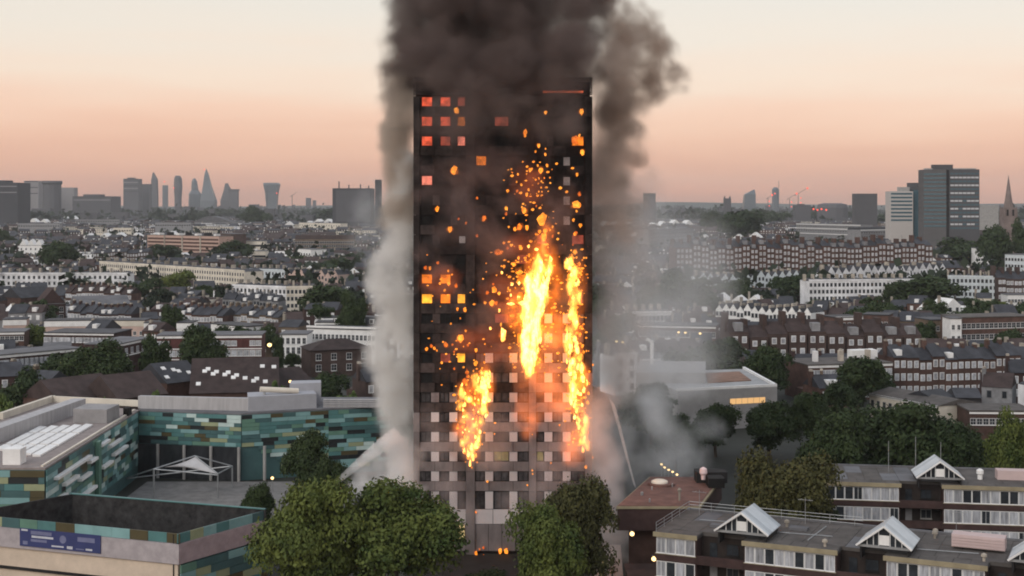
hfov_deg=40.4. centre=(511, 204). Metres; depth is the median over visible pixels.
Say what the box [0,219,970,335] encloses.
distant rooftops
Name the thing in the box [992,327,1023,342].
tree
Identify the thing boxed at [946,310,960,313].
tree
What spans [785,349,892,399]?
apartment block
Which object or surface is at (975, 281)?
terraced house
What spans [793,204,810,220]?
office block
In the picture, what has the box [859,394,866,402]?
tree
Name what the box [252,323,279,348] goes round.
tree
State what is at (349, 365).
window
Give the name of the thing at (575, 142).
flame
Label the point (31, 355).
apartment block
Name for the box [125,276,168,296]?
tree
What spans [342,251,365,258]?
tree
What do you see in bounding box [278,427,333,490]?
tree
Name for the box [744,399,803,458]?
tree
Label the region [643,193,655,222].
office block
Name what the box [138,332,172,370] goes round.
tree
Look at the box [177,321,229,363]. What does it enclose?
tree
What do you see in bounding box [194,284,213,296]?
tree
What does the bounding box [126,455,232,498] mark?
tensile canopy
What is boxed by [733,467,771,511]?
tree
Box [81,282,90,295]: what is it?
terraced house
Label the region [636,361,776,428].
building
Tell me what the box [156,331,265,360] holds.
apartment block
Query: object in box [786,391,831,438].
tree
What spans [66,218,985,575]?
ground
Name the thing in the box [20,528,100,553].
banner
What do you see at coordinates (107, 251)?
terraced house
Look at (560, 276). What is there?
burnt window
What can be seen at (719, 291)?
tree
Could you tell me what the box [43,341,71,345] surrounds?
apartment block
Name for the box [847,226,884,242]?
apartment block
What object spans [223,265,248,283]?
terraced house
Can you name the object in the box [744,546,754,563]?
window
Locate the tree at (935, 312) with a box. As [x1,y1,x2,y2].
[918,307,950,313]
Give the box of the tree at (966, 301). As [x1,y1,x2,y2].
[957,296,985,307]
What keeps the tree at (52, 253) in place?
on the ground
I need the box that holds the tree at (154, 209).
[152,207,163,212]
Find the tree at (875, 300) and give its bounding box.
[859,295,883,305]
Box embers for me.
[427,161,591,445]
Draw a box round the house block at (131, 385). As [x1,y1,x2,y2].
[88,370,168,409]
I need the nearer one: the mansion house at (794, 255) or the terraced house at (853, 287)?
the terraced house at (853, 287)
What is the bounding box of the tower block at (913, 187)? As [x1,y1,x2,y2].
[907,183,917,237]
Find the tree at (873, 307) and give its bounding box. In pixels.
[843,302,883,315]
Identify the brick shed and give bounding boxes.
[624,563,654,575]
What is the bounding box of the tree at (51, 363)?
[39,351,74,376]
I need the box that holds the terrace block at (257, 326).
[210,321,263,330]
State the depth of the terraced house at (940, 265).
803.35 m
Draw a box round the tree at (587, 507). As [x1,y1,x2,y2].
[545,471,619,575]
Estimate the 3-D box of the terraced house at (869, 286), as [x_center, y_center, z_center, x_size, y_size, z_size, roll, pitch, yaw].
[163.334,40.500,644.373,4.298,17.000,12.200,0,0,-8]
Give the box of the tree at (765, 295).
[743,289,776,298]
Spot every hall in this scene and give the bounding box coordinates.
[70,295,129,306]
[195,216,244,225]
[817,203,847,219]
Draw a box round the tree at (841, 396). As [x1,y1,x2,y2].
[821,381,863,412]
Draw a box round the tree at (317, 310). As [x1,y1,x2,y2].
[307,302,335,318]
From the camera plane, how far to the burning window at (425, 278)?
195.17 m
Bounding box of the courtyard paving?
[128,482,385,541]
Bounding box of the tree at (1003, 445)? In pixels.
[982,405,1023,468]
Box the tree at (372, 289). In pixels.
[366,287,380,292]
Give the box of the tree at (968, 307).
[960,304,989,312]
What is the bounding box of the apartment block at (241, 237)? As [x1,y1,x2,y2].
[219,233,245,243]
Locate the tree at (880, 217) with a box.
[877,214,884,222]
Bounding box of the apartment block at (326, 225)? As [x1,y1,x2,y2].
[299,222,346,229]
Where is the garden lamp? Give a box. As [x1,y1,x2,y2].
[271,477,273,519]
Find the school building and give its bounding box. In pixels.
[0,380,394,575]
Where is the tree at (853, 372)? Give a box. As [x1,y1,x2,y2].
[833,355,887,412]
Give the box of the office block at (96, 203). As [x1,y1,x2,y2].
[72,194,120,217]
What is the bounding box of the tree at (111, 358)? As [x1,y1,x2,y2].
[56,335,134,375]
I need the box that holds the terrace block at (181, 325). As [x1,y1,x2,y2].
[176,320,197,330]
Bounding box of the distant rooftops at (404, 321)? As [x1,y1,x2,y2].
[0,217,1023,358]
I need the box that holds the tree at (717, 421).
[690,402,742,457]
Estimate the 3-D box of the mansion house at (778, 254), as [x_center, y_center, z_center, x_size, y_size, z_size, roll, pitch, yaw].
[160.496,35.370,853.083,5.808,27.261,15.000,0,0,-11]
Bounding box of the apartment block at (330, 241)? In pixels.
[295,235,355,249]
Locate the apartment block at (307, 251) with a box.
[297,248,325,256]
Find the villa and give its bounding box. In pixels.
[19,239,45,253]
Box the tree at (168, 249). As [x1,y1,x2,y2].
[152,244,180,256]
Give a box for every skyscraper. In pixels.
[151,173,158,207]
[162,181,167,209]
[173,176,181,207]
[188,178,200,209]
[200,169,216,208]
[220,183,230,209]
[228,189,239,209]
[263,183,280,208]
[306,198,310,209]
[742,190,755,210]
[772,187,778,210]
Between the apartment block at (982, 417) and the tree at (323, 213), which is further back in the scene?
the tree at (323, 213)
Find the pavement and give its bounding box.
[595,545,622,575]
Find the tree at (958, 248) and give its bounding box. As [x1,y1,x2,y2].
[934,236,976,263]
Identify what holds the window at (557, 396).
in the tower block at (481, 142)
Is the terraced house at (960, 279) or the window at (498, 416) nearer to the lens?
the window at (498, 416)
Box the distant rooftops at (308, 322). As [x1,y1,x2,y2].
[2,221,962,354]
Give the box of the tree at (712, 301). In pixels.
[694,294,721,310]
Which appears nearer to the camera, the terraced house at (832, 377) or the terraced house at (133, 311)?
the terraced house at (832, 377)
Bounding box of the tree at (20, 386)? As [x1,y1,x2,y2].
[0,365,45,406]
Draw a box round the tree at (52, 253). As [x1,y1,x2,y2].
[36,240,79,265]
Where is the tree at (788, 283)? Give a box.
[766,274,806,295]
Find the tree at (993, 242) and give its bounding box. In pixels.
[975,223,1014,269]
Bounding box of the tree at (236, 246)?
[215,239,254,256]
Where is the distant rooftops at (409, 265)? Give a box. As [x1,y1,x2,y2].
[0,220,1023,314]
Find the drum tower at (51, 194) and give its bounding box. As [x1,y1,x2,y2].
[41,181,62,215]
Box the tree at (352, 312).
[334,290,369,325]
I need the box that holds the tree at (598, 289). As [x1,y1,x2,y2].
[592,283,614,317]
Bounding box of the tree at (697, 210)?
[686,208,706,213]
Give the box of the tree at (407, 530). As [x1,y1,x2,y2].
[342,476,470,575]
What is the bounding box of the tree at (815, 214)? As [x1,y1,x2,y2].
[788,211,816,217]
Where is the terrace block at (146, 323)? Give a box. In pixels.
[143,320,164,327]
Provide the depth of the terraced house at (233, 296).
583.99 m
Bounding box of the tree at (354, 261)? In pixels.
[350,257,362,266]
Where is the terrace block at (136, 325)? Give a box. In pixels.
[113,318,151,335]
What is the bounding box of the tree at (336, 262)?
[305,257,353,268]
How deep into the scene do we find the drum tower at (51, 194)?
3779.32 m
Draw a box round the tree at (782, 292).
[774,287,796,302]
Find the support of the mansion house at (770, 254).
on the ground
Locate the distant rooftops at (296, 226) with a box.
[28,222,991,302]
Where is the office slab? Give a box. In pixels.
[147,232,232,254]
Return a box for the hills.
[121,202,1023,210]
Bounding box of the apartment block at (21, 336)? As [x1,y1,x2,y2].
[0,328,30,345]
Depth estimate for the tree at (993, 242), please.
924.63 m
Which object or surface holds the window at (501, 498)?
in the tower block at (481, 142)
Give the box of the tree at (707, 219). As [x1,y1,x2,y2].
[699,210,721,226]
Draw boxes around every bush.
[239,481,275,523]
[464,566,507,575]
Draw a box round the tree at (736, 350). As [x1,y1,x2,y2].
[710,337,750,363]
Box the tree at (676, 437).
[645,412,708,471]
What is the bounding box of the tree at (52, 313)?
[20,298,59,318]
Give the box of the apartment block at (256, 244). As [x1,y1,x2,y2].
[246,241,266,249]
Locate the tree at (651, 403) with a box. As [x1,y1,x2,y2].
[616,380,678,443]
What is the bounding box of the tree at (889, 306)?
[880,302,898,309]
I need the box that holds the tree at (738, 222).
[712,208,766,237]
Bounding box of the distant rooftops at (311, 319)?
[1,219,851,359]
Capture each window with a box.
[24,358,28,364]
[29,358,33,364]
[34,357,38,363]
[231,341,236,345]
[231,350,236,356]
[237,350,242,355]
[243,350,248,355]
[250,340,254,345]
[250,350,254,355]
[256,340,261,345]
[256,350,260,355]
[316,354,321,360]
[316,365,321,371]
[331,353,336,359]
[331,364,336,370]
[346,353,351,359]
[346,363,351,370]
[361,352,366,358]
[421,97,431,106]
[421,116,431,125]
[421,136,431,145]
[421,156,431,165]
[421,176,431,184]
[421,195,431,204]
[421,215,431,224]
[421,235,431,244]
[421,254,431,263]
[421,274,431,283]
[421,294,431,303]
[421,313,431,322]
[421,333,431,342]
[421,353,431,362]
[421,373,431,381]
[421,392,429,401]
[421,412,429,421]
[421,432,429,441]
[421,451,429,460]
[421,471,429,480]
[440,97,450,106]
[440,116,450,125]
[440,136,450,145]
[440,156,450,165]
[440,176,450,184]
[440,195,450,204]
[440,215,450,224]
[440,235,450,244]
[440,254,450,263]
[440,274,450,283]
[440,294,450,303]
[440,313,450,322]
[440,333,450,342]
[440,353,450,362]
[440,373,450,381]
[440,392,448,401]
[440,412,448,421]
[440,432,448,441]
[440,451,448,460]
[440,471,448,480]
[440,491,448,507]
[457,97,464,106]
[457,116,464,125]
[457,136,464,145]
[457,156,464,165]
[457,176,464,184]
[457,195,464,204]
[457,215,464,224]
[457,235,464,244]
[457,254,464,263]
[457,274,464,283]
[457,294,464,303]
[457,313,464,322]
[457,333,464,342]
[457,353,464,362]
[457,373,464,381]
[458,392,464,401]
[458,412,464,421]
[458,432,464,441]
[458,451,464,460]
[458,471,464,480]
[458,491,464,508]
[476,97,485,106]
[476,116,485,125]
[476,136,485,145]
[476,156,485,165]
[476,176,485,184]
[476,195,485,204]
[476,215,485,224]
[476,235,485,244]
[476,254,485,263]
[476,274,485,283]
[476,294,485,303]
[476,313,485,322]
[476,333,485,342]
[476,353,483,362]
[476,392,483,401]
[476,412,483,421]
[476,432,483,441]
[476,451,483,460]
[476,471,483,480]
[476,491,483,508]
[494,353,508,362]
[494,373,508,381]
[494,392,508,401]
[494,412,508,421]
[494,432,508,441]
[494,451,508,460]
[494,471,508,480]
[494,491,508,508]
[495,97,508,106]
[495,116,508,125]
[495,136,508,145]
[495,156,508,165]
[495,176,508,184]
[495,195,508,204]
[495,215,508,224]
[495,235,508,244]
[495,254,508,263]
[495,274,508,283]
[495,294,508,303]
[495,313,508,322]
[495,333,508,342]
[517,97,527,106]
[517,116,527,125]
[517,136,527,145]
[517,156,527,165]
[517,176,527,184]
[517,195,527,204]
[517,215,527,224]
[517,235,527,244]
[517,254,527,263]
[517,274,527,283]
[517,294,527,303]
[517,313,526,322]
[517,333,526,342]
[518,353,527,362]
[518,373,527,381]
[518,392,527,401]
[518,412,527,421]
[518,432,527,441]
[518,451,527,460]
[518,471,527,480]
[518,491,527,508]
[537,97,546,106]
[537,116,546,125]
[537,136,546,145]
[537,156,546,165]
[537,176,546,184]
[537,195,546,204]
[537,235,546,244]
[537,254,546,263]
[537,274,546,283]
[537,294,546,303]
[537,313,543,322]
[537,353,543,362]
[537,373,543,381]
[537,392,543,401]
[537,412,543,421]
[537,432,543,441]
[537,451,543,460]
[537,471,543,480]
[537,491,543,504]
[538,333,543,342]
[553,97,562,106]
[553,116,562,125]
[553,136,562,145]
[553,156,562,165]
[553,176,562,184]
[553,195,562,204]
[553,215,562,224]
[553,235,562,244]
[553,254,562,263]
[553,274,562,283]
[553,294,562,303]
[553,313,561,322]
[553,333,561,342]
[553,353,561,362]
[553,373,561,381]
[553,392,561,401]
[553,412,561,421]
[553,432,561,441]
[553,451,561,460]
[553,471,561,480]
[571,313,583,322]
[571,333,583,342]
[571,353,583,362]
[571,373,583,381]
[571,392,583,401]
[571,412,583,421]
[571,432,583,441]
[571,451,583,460]
[571,471,583,480]
[572,97,583,106]
[572,116,583,125]
[572,136,583,145]
[572,156,583,165]
[572,176,583,184]
[572,195,583,204]
[572,215,583,224]
[572,235,583,244]
[572,254,583,263]
[572,274,583,283]
[572,294,583,303]
[656,537,665,553]
[657,560,665,575]
[666,538,675,554]
[666,561,675,575]
[676,539,685,555]
[676,562,684,575]
[685,540,694,556]
[685,563,694,575]
[726,544,739,557]
[727,568,738,575]
[736,398,741,403]
[742,398,747,403]
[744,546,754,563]
[745,570,754,575]
[755,547,764,564]
[755,571,764,575]
[765,548,774,565]
[765,572,774,575]
[775,549,784,566]
[785,550,794,567]
[795,551,804,568]
[805,552,814,569]
[815,553,824,570]
[825,554,834,572]
[828,486,835,498]
[836,486,843,499]
[836,506,843,519]
[844,486,853,499]
[844,506,853,519]
[854,486,861,499]
[854,506,861,519]
[863,487,871,500]
[863,507,871,520]
[865,559,879,572]
[872,487,880,500]
[872,507,880,520]
[881,487,889,500]
[881,507,889,520]
[887,561,896,575]
[890,487,898,500]
[890,507,898,519]
[897,562,907,575]
[908,563,918,575]
[919,564,928,575]
[920,489,931,499]
[920,509,931,519]
[930,566,939,575]
[941,567,950,575]
[944,489,952,502]
[944,509,952,522]
[952,568,961,575]
[953,489,962,503]
[953,510,962,523]
[963,490,971,503]
[963,510,971,523]
[963,569,973,575]
[970,418,976,425]
[972,490,980,503]
[972,510,980,523]
[974,570,984,575]
[977,418,982,425]
[981,490,989,503]
[981,510,989,524]
[983,418,988,425]
[989,418,995,425]
[990,511,999,524]
[991,491,999,504]
[1000,491,1008,504]
[1000,511,1008,524]
[1000,531,1008,537]
[1009,491,1018,504]
[1009,511,1018,525]
[1009,532,1018,538]
[1019,491,1023,505]
[1019,512,1023,525]
[1019,532,1023,538]
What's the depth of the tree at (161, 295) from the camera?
574.80 m
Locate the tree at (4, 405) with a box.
[0,393,14,419]
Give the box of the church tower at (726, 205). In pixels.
[723,196,730,213]
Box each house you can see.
[0,268,8,285]
[0,339,15,349]
[0,361,22,407]
[2,286,45,305]
[6,268,18,285]
[10,358,32,370]
[15,341,29,347]
[16,268,28,282]
[26,268,38,282]
[33,364,67,379]
[36,268,48,281]
[37,287,65,317]
[47,268,58,286]
[57,268,68,284]
[66,283,75,303]
[67,268,77,279]
[68,299,79,317]
[71,284,79,297]
[74,300,85,317]
[76,282,85,295]
[77,271,88,279]
[80,303,90,317]
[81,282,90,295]
[86,301,97,317]
[87,268,98,284]
[87,282,96,295]
[92,302,104,317]
[93,282,101,295]
[94,248,100,258]
[97,268,109,284]
[98,282,107,294]
[99,248,105,260]
[99,257,121,270]
[99,303,109,317]
[104,284,112,294]
[105,247,111,256]
[105,303,116,316]
[107,258,119,271]
[108,268,119,283]
[109,285,117,294]
[110,246,116,258]
[112,303,122,318]
[115,258,137,270]
[115,282,124,294]
[116,246,122,257]
[118,268,133,282]
[118,302,129,317]
[120,285,129,294]
[121,246,128,257]
[123,259,145,271]
[125,303,142,317]
[126,285,144,299]
[127,248,133,259]
[131,259,154,274]
[132,248,138,259]
[138,247,143,257]
[140,260,155,277]
[143,246,152,257]
[148,260,171,283]
[157,261,179,278]
[166,261,189,275]
[175,262,199,272]
[178,301,189,310]
[181,304,189,318]
[184,262,207,272]
[185,300,197,319]
[191,303,203,319]
[194,263,218,280]
[198,303,209,322]
[204,263,227,280]
[204,303,215,322]
[210,301,226,322]
[213,264,237,284]
[216,304,234,321]
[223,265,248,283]
[223,288,231,306]
[229,289,237,304]
[229,302,234,308]
[232,279,251,291]
[233,302,241,320]
[234,265,263,283]
[234,303,246,321]
[235,290,244,304]
[239,279,252,292]
[240,301,258,321]
[241,292,249,305]
[247,279,267,294]
[247,289,255,304]
[247,304,260,322]
[253,288,262,307]
[253,305,263,320]
[255,280,274,291]
[259,290,268,308]
[259,302,272,320]
[260,264,273,277]
[262,280,281,292]
[264,265,280,277]
[266,290,274,305]
[266,304,278,321]
[270,280,283,294]
[271,265,281,283]
[271,306,289,321]
[272,292,286,308]
[278,265,294,277]
[278,280,299,298]
[279,330,313,367]
[285,268,294,278]
[285,281,293,311]
[292,281,301,309]
[299,338,371,376]
[300,267,314,275]
[300,280,309,295]
[318,267,333,285]
[324,270,332,285]
[331,268,349,282]
[346,361,386,396]
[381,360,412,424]
[387,353,412,363]
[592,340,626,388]
[600,343,637,395]
[623,304,639,332]
[624,335,657,358]
[630,349,662,366]
[633,304,647,322]
[641,304,655,321]
[649,304,663,321]
[651,335,681,358]
[657,304,671,321]
[669,239,683,272]
[675,334,699,352]
[678,239,692,274]
[687,235,700,272]
[691,270,706,285]
[695,237,708,271]
[695,338,715,344]
[701,271,712,286]
[705,241,716,272]
[711,239,725,272]
[716,272,728,282]
[716,301,724,316]
[719,241,733,272]
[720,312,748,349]
[722,300,739,318]
[723,272,735,280]
[727,238,741,271]
[730,301,746,318]
[735,236,749,269]
[737,303,745,318]
[740,318,767,349]
[744,300,761,320]
[747,240,757,269]
[749,274,757,287]
[751,235,766,269]
[751,303,768,321]
[752,268,764,287]
[758,303,775,321]
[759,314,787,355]
[761,270,771,287]
[762,239,774,269]
[766,270,777,278]
[766,305,775,318]
[768,240,782,270]
[773,269,784,276]
[773,304,782,318]
[774,235,790,269]
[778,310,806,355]
[780,269,791,275]
[782,304,790,317]
[784,236,798,270]
[787,268,798,275]
[788,303,805,317]
[791,349,820,357]
[794,240,806,268]
[796,305,805,317]
[796,369,830,406]
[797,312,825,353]
[800,237,814,271]
[800,274,816,303]
[804,304,823,318]
[809,240,822,265]
[811,274,824,299]
[815,237,830,265]
[815,265,834,277]
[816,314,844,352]
[817,349,837,356]
[819,274,833,299]
[820,369,846,407]
[823,239,838,266]
[824,314,863,323]
[827,274,841,298]
[831,238,846,266]
[831,266,841,277]
[834,266,848,277]
[835,274,849,298]
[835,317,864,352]
[839,240,854,264]
[840,264,856,276]
[843,274,857,295]
[847,240,862,263]
[851,274,865,294]
[853,265,863,277]
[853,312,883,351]
[854,262,870,277]
[855,237,869,264]
[859,274,873,294]
[862,237,877,263]
[862,312,893,323]
[867,274,881,295]
[869,263,884,275]
[869,265,877,274]
[870,235,885,263]
[872,317,902,344]
[875,274,889,303]
[878,235,893,262]
[878,339,906,388]
[882,262,898,273]
[883,265,891,273]
[883,274,897,283]
[891,273,905,280]
[891,316,921,347]
[893,238,908,264]
[893,243,901,260]
[896,340,919,390]
[899,273,910,299]
[900,264,912,276]
[901,239,916,263]
[905,264,919,274]
[908,235,924,261]
[909,343,932,390]
[909,388,954,397]
[910,261,925,276]
[914,317,940,337]
[917,237,932,262]
[917,261,932,273]
[921,338,944,389]
[930,262,944,269]
[931,264,938,273]
[936,343,957,391]
[941,316,962,337]
[946,342,970,387]
[947,270,955,297]
[947,388,981,402]
[955,270,963,297]
[959,341,982,387]
[963,270,971,297]
[971,247,991,263]
[971,270,979,298]
[972,342,995,371]
[978,370,981,402]
[980,270,988,290]
[982,366,1015,402]
[983,338,1006,372]
[988,271,994,299]
[990,266,1006,301]
[996,337,1020,358]
[998,267,1014,292]
[1004,353,1023,402]
[1005,253,1023,270]
[1006,267,1022,292]
[1011,342,1023,358]
[1014,267,1023,292]
[1018,381,1023,404]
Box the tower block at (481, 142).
[413,73,591,554]
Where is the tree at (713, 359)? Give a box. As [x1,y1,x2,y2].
[660,340,745,369]
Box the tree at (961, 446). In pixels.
[925,418,990,467]
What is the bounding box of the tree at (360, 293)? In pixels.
[347,287,364,300]
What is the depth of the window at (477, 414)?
195.17 m
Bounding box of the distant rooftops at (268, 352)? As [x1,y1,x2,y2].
[9,218,917,356]
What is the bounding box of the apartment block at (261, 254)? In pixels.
[252,250,268,257]
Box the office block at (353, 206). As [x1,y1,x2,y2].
[332,181,374,226]
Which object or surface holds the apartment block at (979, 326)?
on the ground
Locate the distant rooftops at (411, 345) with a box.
[35,222,989,357]
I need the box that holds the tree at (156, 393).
[152,389,159,395]
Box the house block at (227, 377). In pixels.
[189,357,278,396]
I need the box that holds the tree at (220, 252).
[208,250,226,257]
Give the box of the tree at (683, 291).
[658,270,714,310]
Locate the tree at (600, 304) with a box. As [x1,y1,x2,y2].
[592,295,613,316]
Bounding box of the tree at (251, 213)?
[236,205,275,222]
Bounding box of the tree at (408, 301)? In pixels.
[384,296,412,317]
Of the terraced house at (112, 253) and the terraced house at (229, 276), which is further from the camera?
the terraced house at (112, 253)
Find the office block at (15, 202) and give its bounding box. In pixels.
[0,180,30,223]
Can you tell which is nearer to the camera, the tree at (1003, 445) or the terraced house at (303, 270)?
the tree at (1003, 445)
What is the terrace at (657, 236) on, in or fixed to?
on the ground
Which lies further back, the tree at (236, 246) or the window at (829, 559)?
the tree at (236, 246)
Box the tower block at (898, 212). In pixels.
[885,187,912,242]
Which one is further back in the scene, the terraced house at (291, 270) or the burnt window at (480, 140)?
the terraced house at (291, 270)
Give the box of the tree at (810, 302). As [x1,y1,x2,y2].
[804,298,832,304]
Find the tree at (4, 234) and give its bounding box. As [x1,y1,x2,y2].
[0,229,14,240]
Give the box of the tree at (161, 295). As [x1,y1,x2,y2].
[140,284,177,308]
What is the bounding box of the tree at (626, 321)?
[608,310,638,332]
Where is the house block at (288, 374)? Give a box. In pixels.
[279,366,311,387]
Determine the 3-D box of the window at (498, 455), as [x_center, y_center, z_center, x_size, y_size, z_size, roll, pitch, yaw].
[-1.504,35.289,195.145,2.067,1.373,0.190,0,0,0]
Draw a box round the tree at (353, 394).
[337,390,356,396]
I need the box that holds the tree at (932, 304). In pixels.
[922,298,948,312]
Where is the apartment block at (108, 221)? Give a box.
[76,219,120,224]
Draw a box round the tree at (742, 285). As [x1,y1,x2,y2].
[711,277,752,297]
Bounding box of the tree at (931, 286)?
[884,274,969,302]
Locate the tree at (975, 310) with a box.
[960,307,981,313]
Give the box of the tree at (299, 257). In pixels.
[286,254,308,258]
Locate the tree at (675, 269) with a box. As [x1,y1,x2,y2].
[661,267,684,275]
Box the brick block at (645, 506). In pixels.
[616,467,726,562]
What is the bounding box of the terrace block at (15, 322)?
[2,317,29,327]
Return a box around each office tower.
[24,181,42,210]
[123,178,141,213]
[375,180,381,225]
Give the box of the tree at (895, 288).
[881,279,912,303]
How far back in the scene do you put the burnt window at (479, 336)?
195.17 m
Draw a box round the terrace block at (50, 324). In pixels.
[44,317,115,331]
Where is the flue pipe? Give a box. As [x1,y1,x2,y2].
[645,338,653,363]
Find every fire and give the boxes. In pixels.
[455,368,490,465]
[521,257,550,375]
[549,254,588,452]
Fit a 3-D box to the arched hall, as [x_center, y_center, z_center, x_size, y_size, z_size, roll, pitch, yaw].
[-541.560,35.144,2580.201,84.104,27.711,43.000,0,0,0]
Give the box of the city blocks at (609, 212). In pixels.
[32,204,1022,220]
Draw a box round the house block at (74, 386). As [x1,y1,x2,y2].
[22,373,102,404]
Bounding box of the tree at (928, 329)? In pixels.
[915,321,938,337]
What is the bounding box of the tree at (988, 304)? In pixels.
[979,299,999,309]
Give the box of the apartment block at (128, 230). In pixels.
[113,227,133,234]
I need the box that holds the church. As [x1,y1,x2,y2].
[999,176,1017,253]
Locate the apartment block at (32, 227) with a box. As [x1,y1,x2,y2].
[18,223,62,232]
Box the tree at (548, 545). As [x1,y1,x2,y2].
[500,498,590,575]
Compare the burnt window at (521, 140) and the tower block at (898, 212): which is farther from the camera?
the tower block at (898, 212)
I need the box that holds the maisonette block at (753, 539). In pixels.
[653,490,1023,575]
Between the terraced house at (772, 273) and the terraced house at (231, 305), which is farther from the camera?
the terraced house at (772, 273)
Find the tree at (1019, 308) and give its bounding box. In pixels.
[1006,301,1023,313]
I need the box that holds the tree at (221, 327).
[213,324,253,330]
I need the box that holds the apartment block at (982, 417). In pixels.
[956,403,1023,439]
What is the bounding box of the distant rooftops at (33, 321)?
[0,221,1004,352]
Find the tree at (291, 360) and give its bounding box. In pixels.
[284,352,300,366]
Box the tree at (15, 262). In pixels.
[4,260,21,267]
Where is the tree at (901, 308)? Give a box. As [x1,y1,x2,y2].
[884,303,905,310]
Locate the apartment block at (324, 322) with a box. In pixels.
[315,320,339,324]
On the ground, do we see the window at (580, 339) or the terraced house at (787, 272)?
the terraced house at (787, 272)
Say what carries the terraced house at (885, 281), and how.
on the ground
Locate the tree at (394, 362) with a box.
[372,357,411,369]
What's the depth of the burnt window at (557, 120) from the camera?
195.17 m
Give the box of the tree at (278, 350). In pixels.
[271,335,284,367]
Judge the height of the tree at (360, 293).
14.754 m
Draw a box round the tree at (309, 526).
[243,474,369,575]
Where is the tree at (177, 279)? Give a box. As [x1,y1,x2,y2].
[158,268,197,286]
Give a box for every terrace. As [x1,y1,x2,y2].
[306,325,386,364]
[333,315,385,325]
[636,228,693,247]
[638,321,719,340]
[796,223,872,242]
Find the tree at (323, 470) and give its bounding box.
[310,453,351,489]
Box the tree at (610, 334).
[592,322,635,355]
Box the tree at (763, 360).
[740,343,794,390]
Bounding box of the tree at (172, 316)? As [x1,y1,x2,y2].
[160,304,189,330]
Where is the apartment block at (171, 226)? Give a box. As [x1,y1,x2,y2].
[155,222,192,232]
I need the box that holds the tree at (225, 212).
[200,208,244,215]
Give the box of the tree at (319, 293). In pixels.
[296,283,359,308]
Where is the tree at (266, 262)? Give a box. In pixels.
[255,260,275,267]
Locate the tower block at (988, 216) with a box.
[979,205,998,229]
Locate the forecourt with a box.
[406,556,592,575]
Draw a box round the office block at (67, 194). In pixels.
[61,188,77,216]
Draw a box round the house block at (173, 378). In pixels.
[142,360,190,395]
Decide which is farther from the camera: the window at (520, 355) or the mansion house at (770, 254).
the mansion house at (770, 254)
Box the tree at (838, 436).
[794,404,874,463]
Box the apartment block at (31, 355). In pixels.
[0,345,82,365]
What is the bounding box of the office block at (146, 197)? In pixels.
[142,184,151,215]
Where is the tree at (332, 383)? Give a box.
[315,371,351,396]
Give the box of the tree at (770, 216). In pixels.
[749,208,792,222]
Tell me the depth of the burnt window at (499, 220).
195.17 m
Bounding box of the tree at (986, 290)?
[980,287,991,296]
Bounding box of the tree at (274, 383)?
[272,380,285,387]
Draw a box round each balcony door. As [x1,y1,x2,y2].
[710,542,716,556]
[710,566,716,575]
[849,557,856,572]
[905,489,911,499]
[905,509,911,519]
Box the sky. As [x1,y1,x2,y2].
[0,0,1023,206]
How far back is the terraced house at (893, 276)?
645.06 m
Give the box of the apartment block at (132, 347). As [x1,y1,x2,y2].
[84,336,146,371]
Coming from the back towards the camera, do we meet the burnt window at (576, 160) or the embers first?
the burnt window at (576, 160)
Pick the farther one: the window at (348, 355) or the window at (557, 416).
the window at (348, 355)
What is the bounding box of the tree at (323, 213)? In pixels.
[313,207,331,218]
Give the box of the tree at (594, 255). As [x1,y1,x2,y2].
[592,252,605,264]
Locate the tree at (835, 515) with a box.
[816,507,839,520]
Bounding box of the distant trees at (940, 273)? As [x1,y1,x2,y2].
[0,215,1022,288]
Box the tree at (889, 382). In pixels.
[860,373,896,396]
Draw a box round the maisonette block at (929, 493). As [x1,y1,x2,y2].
[827,437,1023,538]
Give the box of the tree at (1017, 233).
[1011,217,1023,253]
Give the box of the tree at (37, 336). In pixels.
[24,323,45,346]
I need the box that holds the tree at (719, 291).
[715,289,736,298]
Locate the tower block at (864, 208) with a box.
[852,194,876,225]
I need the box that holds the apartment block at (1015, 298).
[1000,293,1023,304]
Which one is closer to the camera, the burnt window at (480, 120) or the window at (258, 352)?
the burnt window at (480, 120)
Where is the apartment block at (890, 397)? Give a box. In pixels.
[868,387,979,422]
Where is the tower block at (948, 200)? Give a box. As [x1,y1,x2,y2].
[918,165,978,249]
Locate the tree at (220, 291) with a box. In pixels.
[214,284,233,296]
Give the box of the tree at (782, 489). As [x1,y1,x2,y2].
[734,445,844,519]
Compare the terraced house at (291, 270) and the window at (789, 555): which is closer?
the window at (789, 555)
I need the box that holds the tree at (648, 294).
[632,283,670,309]
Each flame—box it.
[451,165,457,174]
[457,334,463,342]
[494,249,502,254]
[501,328,505,341]
[537,213,546,225]
[541,233,545,240]
[572,135,577,144]
[572,200,580,207]
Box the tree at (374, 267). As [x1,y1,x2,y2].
[367,263,381,272]
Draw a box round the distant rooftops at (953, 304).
[2,216,1017,345]
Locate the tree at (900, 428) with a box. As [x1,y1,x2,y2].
[855,398,964,466]
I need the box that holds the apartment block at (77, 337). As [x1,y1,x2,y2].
[43,328,132,347]
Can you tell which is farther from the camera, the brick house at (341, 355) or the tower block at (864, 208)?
the tower block at (864, 208)
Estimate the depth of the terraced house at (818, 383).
336.74 m
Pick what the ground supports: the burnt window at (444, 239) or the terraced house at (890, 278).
the terraced house at (890, 278)
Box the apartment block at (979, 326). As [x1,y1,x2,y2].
[940,313,1023,339]

